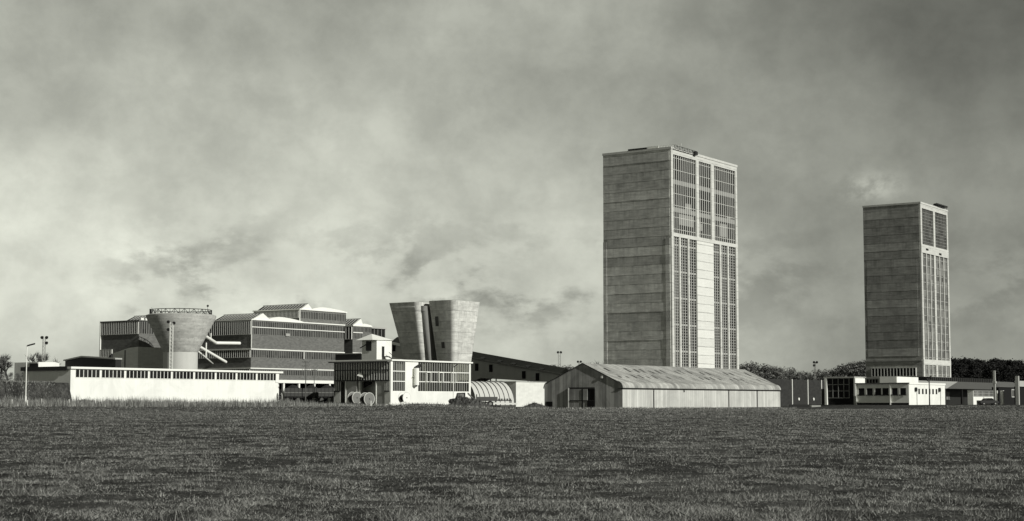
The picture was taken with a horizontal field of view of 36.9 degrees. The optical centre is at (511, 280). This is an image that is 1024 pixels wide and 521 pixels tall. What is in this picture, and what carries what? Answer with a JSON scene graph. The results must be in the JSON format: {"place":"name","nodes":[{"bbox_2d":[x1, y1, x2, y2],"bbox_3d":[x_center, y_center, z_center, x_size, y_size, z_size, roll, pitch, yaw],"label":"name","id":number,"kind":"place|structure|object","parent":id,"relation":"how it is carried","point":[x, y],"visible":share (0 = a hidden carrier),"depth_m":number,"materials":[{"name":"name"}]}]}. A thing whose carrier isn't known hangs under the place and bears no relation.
{"place":"outdoors","nodes":[
{"label":"outdoors","id":0,"kind":"place"},
{"bbox_2d":[0,380,54,402],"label":"bank grass","id":1,"kind":"structure","parent":0,"point":[6,381],"depth_m":247.24,"materials":[{"name":"plant"}]},
{"bbox_2d":[0,382,1023,520],"bbox_3d":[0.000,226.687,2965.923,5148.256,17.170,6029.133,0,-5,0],"label":"ground","id":2,"kind":"structure","parent":0,"point":[59,390],"depth_m":41.02,"materials":[{"name":"plant"}]},
{"bbox_2d":[0,354,13,380],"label":"bare tree","id":3,"kind":"object","parent":2,"relation":"on","point":[4,366],"visible":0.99,"depth_m":329.19,"materials":[{"name":"black plant"}]},
{"bbox_2d":[25,343,34,401],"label":"street lamp","id":4,"kind":"object","parent":2,"relation":"on","point":[26,371],"visible":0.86,"depth_m":239.56,"materials":[{"name":"metal"}]},
{"bbox_2d":[14,362,58,380],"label":"distant white building","id":5,"kind":"structure","parent":2,"relation":"on","point":[18,366],"depth_m":332.44,"materials":[{"name":"paint"}]},
{"bbox_2d":[24,350,48,361],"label":"bare tree","id":6,"kind":"object","parent":2,"relation":"on","point":[39,359],"visible":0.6,"depth_m":348.12,"materials":[{"name":"black plant"}]},
{"bbox_2d":[40,336,47,361],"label":"floodlight mast","id":7,"kind":"object","parent":2,"relation":"on","point":[45,341],"visible":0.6,"depth_m":334.66,"materials":[{"name":"metal"}]},
{"bbox_2d":[63,354,121,367],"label":"dark building","id":8,"kind":"structure","parent":2,"relation":"on","point":[92,361],"depth_m":324.94,"materials":[{"name":"paint"}]},
{"bbox_2d":[99,315,160,356],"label":"plant wing","id":9,"kind":"structure","parent":2,"relation":"on","point":[117,336],"depth_m":402.86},
{"bbox_2d":[100,349,112,356],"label":"window","id":10,"kind":"structure","parent":9,"relation":"in","point":[103,353],"depth_m":405.39,"materials":[{"name":"grey glass"}]},
{"bbox_2d":[101,321,138,334],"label":"window","id":11,"kind":"structure","parent":9,"relation":"in","point":[130,327],"depth_m":403.31,"materials":[{"name":"grey glass"}]},
{"bbox_2d":[140,321,153,334],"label":"window","id":12,"kind":"structure","parent":9,"relation":"in","point":[145,328],"depth_m":401.06,"materials":[{"name":"grey glass"}]},
{"bbox_2d":[113,347,162,368],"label":"concrete annexe","id":13,"kind":"structure","parent":2,"relation":"on","point":[142,357],"depth_m":393.24,"materials":[{"name":"concrete"}]},
{"bbox_2d":[20,366,282,401],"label":"long white building","id":14,"kind":"structure","parent":2,"relation":"on","point":[93,383],"depth_m":270.75,"materials":[{"name":"paint"}]},
{"bbox_2d":[75,369,99,377],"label":"window","id":15,"kind":"structure","parent":14,"relation":"in","point":[79,373],"depth_m":257.43,"materials":[{"name":"black paint"}]},
{"bbox_2d":[101,370,124,378],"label":"window","id":16,"kind":"structure","parent":14,"relation":"in","point":[104,373],"depth_m":262.06,"materials":[{"name":"black paint"}]},
{"bbox_2d":[126,370,147,378],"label":"window","id":17,"kind":"structure","parent":14,"relation":"in","point":[130,374],"depth_m":266.31,"materials":[{"name":"black paint"}]},
{"bbox_2d":[149,371,170,378],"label":"window","id":18,"kind":"structure","parent":14,"relation":"in","point":[152,374],"depth_m":270.67,"materials":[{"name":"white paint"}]},
{"bbox_2d":[172,371,193,379],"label":"window","id":19,"kind":"structure","parent":14,"relation":"in","point":[187,375],"depth_m":275.30,"materials":[{"name":"white paint"}]},
{"bbox_2d":[194,372,214,379],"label":"window","id":20,"kind":"structure","parent":14,"relation":"in","point":[198,375],"depth_m":279.57,"materials":[{"name":"white paint"}]},
{"bbox_2d":[216,372,235,379],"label":"window","id":21,"kind":"structure","parent":14,"relation":"in","point":[219,375],"depth_m":284.04,"materials":[{"name":"white paint"}]},
{"bbox_2d":[237,372,255,380],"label":"window","id":22,"kind":"structure","parent":14,"relation":"in","point":[240,376],"depth_m":288.45,"materials":[{"name":"white paint"}]},
{"bbox_2d":[257,373,275,380],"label":"window","id":23,"kind":"structure","parent":14,"relation":"in","point":[260,376],"depth_m":292.85,"materials":[{"name":"white paint"}]},
{"bbox_2d":[167,320,175,366],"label":"floodlight mast","id":24,"kind":"object","parent":2,"relation":"on","point":[168,322],"visible":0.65,"depth_m":334.77,"materials":[{"name":"metal"}]},
{"bbox_2d":[0,375,355,406],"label":"tall grass","id":25,"kind":"structure","parent":2,"relation":"on","point":[132,402],"depth_m":228.38,"materials":[{"name":"plant"}]},
{"bbox_2d":[146,305,215,368],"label":"round tank","id":26,"kind":"object","parent":2,"relation":"on","point":[191,331],"visible":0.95,"depth_m":380.34,"materials":[{"name":"concrete"}]},
{"bbox_2d":[200,346,226,362],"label":"pipe","id":27,"kind":"object","parent":26,"relation":"attached to","point":[214,355],"visible":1,"depth_m":391.68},
{"bbox_2d":[206,336,240,344],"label":"pipe","id":28,"kind":"object","parent":26,"relation":"attached to","point":[221,342],"visible":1,"depth_m":395.11,"materials":[{"name":"metal"}]},
{"bbox_2d":[198,303,346,403],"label":"preparation plant","id":29,"kind":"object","parent":2,"relation":"on","point":[287,339],"visible":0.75,"depth_m":411.68,"materials":[{"name":"brick"}]},
{"bbox_2d":[198,350,249,358],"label":"window","id":30,"kind":"structure","parent":29,"relation":"in","point":[221,353],"depth_m":403.91,"materials":[{"name":"grey glass"}]},
{"bbox_2d":[207,321,250,335],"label":"window","id":31,"kind":"structure","parent":29,"relation":"in","point":[232,327],"depth_m":404.20,"materials":[{"name":"grey glass"}]},
{"bbox_2d":[251,369,333,376],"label":"window","id":32,"kind":"structure","parent":29,"relation":"in","point":[285,372],"depth_m":415.05,"materials":[{"name":"grey glass"}]},
{"bbox_2d":[251,350,335,359],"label":"window","id":33,"kind":"structure","parent":29,"relation":"in","point":[255,353],"depth_m":412.37,"materials":[{"name":"grey glass"}]},
{"bbox_2d":[252,321,343,338],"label":"window","id":34,"kind":"structure","parent":29,"relation":"in","point":[256,331],"depth_m":414.80,"materials":[{"name":"grey glass"}]},
{"bbox_2d":[284,385,301,401],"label":"rail wagon","id":35,"kind":"object","parent":2,"relation":"on","point":[292,390],"visible":0.73,"depth_m":328.15,"materials":[{"name":"paint"}]},
{"bbox_2d":[302,385,319,403],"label":"rail wagon","id":36,"kind":"object","parent":2,"relation":"on","point":[311,391],"visible":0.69,"depth_m":332.14,"materials":[{"name":"paint"}]},
{"bbox_2d":[318,385,333,403],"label":"rail wagon","id":37,"kind":"object","parent":2,"relation":"on","point":[326,390],"visible":0.74,"depth_m":329.14,"materials":[{"name":"paint"}]},
{"bbox_2d":[335,353,361,359],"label":"dark linking block","id":38,"kind":"structure","parent":2,"relation":"on","point":[348,356],"depth_m":351.79,"materials":[{"name":"paint"}]},
{"bbox_2d":[348,392,360,402],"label":"cable drum","id":39,"kind":"object","parent":2,"relation":"on","point":[353,397],"visible":0.79,"depth_m":282.86,"materials":[{"name":"paint"}]},
{"bbox_2d":[344,318,386,352],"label":"plant tail","id":40,"kind":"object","parent":2,"relation":"on","point":[355,329],"visible":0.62,"depth_m":446.01},
{"bbox_2d":[344,326,351,339],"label":"window","id":41,"kind":"structure","parent":40,"relation":"in","point":[347,330],"depth_m":445.12,"materials":[{"name":"grey glass"}]},
{"bbox_2d":[353,327,370,332],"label":"window","id":42,"kind":"structure","parent":40,"relation":"in","point":[355,329],"depth_m":447.85,"materials":[{"name":"glass"}]},
{"bbox_2d":[360,392,374,403],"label":"cable drum","id":43,"kind":"object","parent":2,"relation":"on","point":[366,398],"visible":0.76,"depth_m":277.85,"materials":[{"name":"paint"}]},
{"bbox_2d":[357,334,391,359],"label":"hoist house","id":44,"kind":"structure","parent":2,"relation":"on","point":[373,347],"depth_m":333.22,"materials":[{"name":"paint"}]},
{"bbox_2d":[328,359,472,404],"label":"glazed workshop","id":45,"kind":"structure","parent":2,"relation":"on","point":[376,378],"depth_m":305.46,"materials":[{"name":"white paint"}]},
{"bbox_2d":[334,381,340,391],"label":"window","id":46,"kind":"structure","parent":45,"relation":"in","point":[338,383],"depth_m":306.83,"materials":[{"name":"black glass"}]},
{"bbox_2d":[334,362,389,380],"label":"window","id":47,"kind":"structure","parent":45,"relation":"in","point":[371,371],"depth_m":303.40,"materials":[{"name":"black glass"}]},
{"bbox_2d":[393,361,404,390],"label":"window","id":48,"kind":"structure","parent":45,"relation":"in","point":[395,371],"depth_m":301.85,"materials":[{"name":"white paint"}]},
{"bbox_2d":[418,362,468,391],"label":"window","id":49,"kind":"structure","parent":45,"relation":"in","point":[425,372],"depth_m":313.26,"materials":[{"name":"white paint"}]},
{"bbox_2d":[398,392,410,402],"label":"cable drum","id":50,"kind":"object","parent":2,"relation":"on","point":[403,396],"visible":0.88,"depth_m":289.91,"materials":[{"name":"paint"}]},
{"bbox_2d":[389,302,428,390],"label":"concrete hopper","id":51,"kind":"object","parent":2,"relation":"on","point":[407,317],"visible":0.48,"depth_m":351.20,"materials":[{"name":"concrete"}]},
{"bbox_2d":[421,306,439,390],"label":"service shaft","id":52,"kind":"object","parent":2,"relation":"on","point":[430,349],"visible":0.71,"depth_m":350.39,"materials":[{"name":"concrete"}]},
{"bbox_2d":[429,300,479,390],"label":"concrete hopper","id":53,"kind":"object","parent":2,"relation":"on","point":[454,323],"visible":0.66,"depth_m":348.47,"materials":[{"name":"concrete"}]},
{"bbox_2d":[447,393,489,407],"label":"earth heap","id":54,"kind":"object","parent":2,"relation":"on","point":[461,401],"visible":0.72,"depth_m":258.89,"materials":[{"name":"soil"}]},
{"bbox_2d":[448,393,497,406],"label":"lorry","id":55,"kind":"object","parent":2,"relation":"on","point":[490,400],"visible":0.59,"depth_m":274.12,"materials":[{"name":"paint"}]},
{"bbox_2d":[392,337,567,381],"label":"conveyor gallery","id":56,"kind":"object","parent":2,"relation":"on","point":[485,367],"visible":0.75,"depth_m":375.50,"materials":[{"name":"black metal"}]},
{"bbox_2d":[451,380,514,404],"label":"ribbed barrel store","id":57,"kind":"structure","parent":2,"relation":"on","point":[501,389],"depth_m":328.51,"materials":[{"name":"paint"}]},
{"bbox_2d":[501,381,545,406],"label":"blockwork store","id":58,"kind":"structure","parent":2,"relation":"on","point":[525,392],"depth_m":340.49,"materials":[{"name":"concrete"}]},
{"bbox_2d":[524,401,547,407],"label":"earth heap","id":59,"kind":"object","parent":2,"relation":"on","point":[534,405],"visible":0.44,"depth_m":264.04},
{"bbox_2d":[543,363,781,407],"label":"corrugated shed","id":60,"kind":"structure","parent":2,"relation":"on","point":[585,385],"depth_m":283.29,"materials":[{"name":"metal"}]},
{"bbox_2d":[568,387,594,407],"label":"door","id":61,"kind":"structure","parent":60,"relation":"in","point":[578,397],"depth_m":273.76,"materials":[{"name":"paint"}]},
{"bbox_2d":[602,143,738,368],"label":"winding tower","id":62,"kind":"structure","parent":2,"relation":"on","point":[670,261],"depth_m":338.32,"materials":[{"name":"concrete"}]},
{"bbox_2d":[674,237,679,366],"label":"window","id":63,"kind":"structure","parent":62,"relation":"in","point":[676,248],"depth_m":332.89,"materials":[{"name":"grey glass"}]},
{"bbox_2d":[673,155,695,236],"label":"window","id":64,"kind":"structure","parent":62,"relation":"in","point":[684,194],"depth_m":338.05,"materials":[{"name":"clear glass"}]},
{"bbox_2d":[681,238,687,366],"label":"window","id":65,"kind":"structure","parent":62,"relation":"in","point":[684,281],"depth_m":335.91,"materials":[{"name":"grey glass"}]},
{"bbox_2d":[689,239,696,367],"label":"window","id":66,"kind":"structure","parent":62,"relation":"in","point":[693,312],"depth_m":339.29,"materials":[{"name":"grey glass"}]},
{"bbox_2d":[699,162,710,238],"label":"window","id":67,"kind":"structure","parent":62,"relation":"in","point":[704,169],"depth_m":346.07,"materials":[{"name":"grey glass"}]},
{"bbox_2d":[713,244,719,367],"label":"window","id":68,"kind":"structure","parent":62,"relation":"in","point":[716,305],"depth_m":348.70,"materials":[{"name":"grey glass"}]},
{"bbox_2d":[714,166,734,243],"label":"window","id":69,"kind":"structure","parent":62,"relation":"in","point":[724,187],"depth_m":354.28,"materials":[{"name":"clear glass"}]},
{"bbox_2d":[721,245,727,368],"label":"window","id":70,"kind":"structure","parent":62,"relation":"in","point":[723,248],"depth_m":351.95,"materials":[{"name":"grey glass"}]},
{"bbox_2d":[729,247,735,368],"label":"window","id":71,"kind":"structure","parent":62,"relation":"in","point":[732,293],"depth_m":355.32,"materials":[{"name":"grey glass"}]},
{"bbox_2d":[741,360,768,378],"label":"bushy tree","id":72,"kind":"object","parent":2,"relation":"on","point":[749,367],"visible":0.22,"depth_m":424.00,"materials":[{"name":"grey plant"}]},
{"bbox_2d":[757,365,774,378],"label":"bushy tree","id":73,"kind":"object","parent":2,"relation":"on","point":[767,368],"visible":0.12,"depth_m":437.75,"materials":[{"name":"grey plant"}]},
{"bbox_2d":[768,366,785,378],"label":"bushy tree","id":74,"kind":"object","parent":2,"relation":"on","point":[775,373],"visible":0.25,"depth_m":423.40,"materials":[{"name":"grey plant"}]},
{"bbox_2d":[766,379,823,406],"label":"dark brick wall","id":75,"kind":"structure","parent":2,"relation":"on","point":[793,391],"depth_m":345.48,"materials":[{"name":"black brick"}]},
{"bbox_2d":[787,404,810,406],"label":"trough","id":76,"kind":"object","parent":2,"relation":"on","point":[798,405],"visible":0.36,"depth_m":309.98,"materials":[{"name":"paint"}]},
{"bbox_2d":[792,371,806,379],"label":"bushy tree","id":77,"kind":"object","parent":2,"relation":"on","point":[802,376],"visible":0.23,"depth_m":423.81,"materials":[{"name":"grey plant"}]},
{"bbox_2d":[831,367,849,376],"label":"bushy tree","id":78,"kind":"object","parent":2,"relation":"on","point":[836,370],"visible":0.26,"depth_m":468.32,"materials":[{"name":"grey plant"}]},
{"bbox_2d":[823,377,865,404],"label":"stair hall","id":79,"kind":"structure","parent":2,"relation":"on","point":[840,390],"depth_m":323.00,"materials":[{"name":"glass"}]},
{"bbox_2d":[827,378,849,397],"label":"window","id":80,"kind":"structure","parent":79,"relation":"in","point":[832,384],"depth_m":323.12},
{"bbox_2d":[837,363,859,376],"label":"bushy tree","id":81,"kind":"object","parent":2,"relation":"on","point":[842,368],"visible":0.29,"depth_m":468.51,"materials":[{"name":"grey plant"}]},
{"bbox_2d":[844,361,865,376],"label":"bushy tree","id":82,"kind":"object","parent":2,"relation":"on","point":[853,365],"visible":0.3,"depth_m":467.92,"materials":[{"name":"grey plant"}]},
{"bbox_2d":[849,359,865,376],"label":"bushy tree","id":83,"kind":"object","parent":2,"relation":"on","point":[863,363],"visible":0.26,"depth_m":468.52,"materials":[{"name":"grey plant"}]},
{"bbox_2d":[855,382,945,404],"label":"white offices","id":84,"kind":"structure","parent":2,"relation":"on","point":[910,393],"depth_m":305.01,"materials":[{"name":"paint"}]},
{"bbox_2d":[865,377,917,382],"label":"office penthouse","id":85,"kind":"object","parent":84,"relation":"on","point":[890,379],"visible":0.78,"depth_m":309.03,"materials":[{"name":"paint"}]},
{"bbox_2d":[862,202,950,376],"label":"winding tower","id":86,"kind":"structure","parent":2,"relation":"on","point":[906,292],"depth_m":426.64,"materials":[{"name":"concrete"}]},
{"bbox_2d":[923,253,926,358],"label":"window","id":87,"kind":"structure","parent":86,"relation":"in","point":[924,278],"depth_m":423.29,"materials":[{"name":"grey glass"}]},
{"bbox_2d":[922,209,932,245],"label":"window","id":88,"kind":"structure","parent":86,"relation":"in","point":[927,239],"depth_m":427.65,"materials":[{"name":"grey glass"}]},
{"bbox_2d":[927,254,931,359],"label":"window","id":89,"kind":"structure","parent":86,"relation":"in","point":[928,277],"depth_m":425.98,"materials":[{"name":"grey glass"}]},
{"bbox_2d":[931,255,934,359],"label":"window","id":90,"kind":"structure","parent":86,"relation":"in","point":[931,255],"depth_m":428.59,"materials":[{"name":"grey glass"}]},
{"bbox_2d":[936,256,940,359],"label":"window","id":91,"kind":"structure","parent":86,"relation":"in","point":[937,272],"depth_m":432.16,"materials":[{"name":"grey glass"}]},
{"bbox_2d":[935,212,945,249],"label":"window","id":92,"kind":"structure","parent":86,"relation":"in","point":[940,227],"depth_m":436.73,"materials":[{"name":"grey glass"}]},
{"bbox_2d":[940,257,944,360],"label":"window","id":93,"kind":"structure","parent":86,"relation":"in","point":[941,269],"depth_m":435.02,"materials":[{"name":"grey glass"}]},
{"bbox_2d":[944,258,948,360],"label":"window","id":94,"kind":"structure","parent":86,"relation":"in","point":[945,271],"depth_m":437.90,"materials":[{"name":"grey glass"}]},
{"bbox_2d":[918,380,998,403],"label":"pitched shed","id":95,"kind":"structure","parent":2,"relation":"on","point":[955,392],"depth_m":378.54,"materials":[{"name":"metal"}]},
{"bbox_2d":[918,377,992,382],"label":"shaft canopy","id":96,"kind":"object","parent":95,"relation":"on","point":[958,379],"visible":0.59,"depth_m":416.06,"materials":[{"name":"paint"}]},
{"bbox_2d":[951,360,968,377],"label":"bushy tree","id":97,"kind":"object","parent":2,"relation":"on","point":[958,367],"visible":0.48,"depth_m":476.38,"materials":[{"name":"black plant"}]},
{"bbox_2d":[967,362,982,378],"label":"conifer","id":98,"kind":"object","parent":2,"relation":"on","point":[974,369],"visible":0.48,"depth_m":476.61,"materials":[{"name":"black plant"}]},
{"bbox_2d":[967,389,992,404],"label":"gatehouse","id":99,"kind":"object","parent":2,"relation":"on","point":[975,396],"visible":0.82,"depth_m":323.30,"materials":[{"name":"white paint"}]},
{"bbox_2d":[973,390,992,396],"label":"window","id":100,"kind":"structure","parent":99,"relation":"in","point":[980,393],"depth_m":326.02,"materials":[{"name":"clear glass"}]},
{"bbox_2d":[977,398,998,404],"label":"parked car","id":101,"kind":"object","parent":2,"relation":"on","point":[984,401],"visible":0.97,"depth_m":310.36,"materials":[{"name":"paint"}]},
{"bbox_2d":[982,363,998,381],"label":"conifer","id":102,"kind":"object","parent":2,"relation":"on","point":[988,374],"visible":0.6,"depth_m":476.49,"materials":[{"name":"black plant"}]},
{"bbox_2d":[983,362,1001,381],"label":"conifer","id":103,"kind":"object","parent":2,"relation":"on","point":[997,365],"visible":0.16,"depth_m":483.52,"materials":[{"name":"black plant"}]},
{"bbox_2d":[992,371,996,399],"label":"concrete post","id":104,"kind":"object","parent":2,"relation":"on","point":[994,381],"visible":0.82,"depth_m":317.11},
{"bbox_2d":[992,382,1014,404],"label":"dark store","id":105,"kind":"structure","parent":2,"relation":"on","point":[1008,389],"depth_m":340.61,"materials":[{"name":"metal"}]},
{"bbox_2d":[996,365,1014,381],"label":"conifer","id":106,"kind":"object","parent":2,"relation":"on","point":[1006,374],"visible":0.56,"depth_m":476.46,"materials":[{"name":"black plant"}]},
{"bbox_2d":[1015,376,1019,404],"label":"concrete post","id":107,"kind":"object","parent":2,"relation":"on","point":[1017,391],"visible":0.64,"depth_m":310.97,"materials":[{"name":"concrete"}]},
{"bbox_2d":[1013,365,1023,382],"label":"conifer","id":108,"kind":"object","parent":2,"relation":"on","point":[1021,373],"visible":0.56,"depth_m":476.64,"materials":[{"name":"black plant"}]},
{"bbox_2d":[1014,381,1023,404],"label":"edge building","id":109,"kind":"structure","parent":2,"relation":"on","point":[1021,385],"depth_m":318.90,"materials":[{"name":"concrete"}]},
{"bbox_2d":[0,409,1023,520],"bbox_3d":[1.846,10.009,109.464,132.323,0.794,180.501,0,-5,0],"label":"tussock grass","id":110,"kind":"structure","parent":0,"point":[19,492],"depth_m":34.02,"materials":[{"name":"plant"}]},
{"bbox_2d":[0,0,1023,390],"label":"sky","id":111,"kind":"structure","parent":0,"point":[357,158],"materials":[{"name":"grey"}]},
{"bbox_2d":[325,403,796,408],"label":"edge grass","id":112,"kind":"structure","parent":0,"point":[545,407],"depth_m":243.17,"materials":[{"name":"plant"}]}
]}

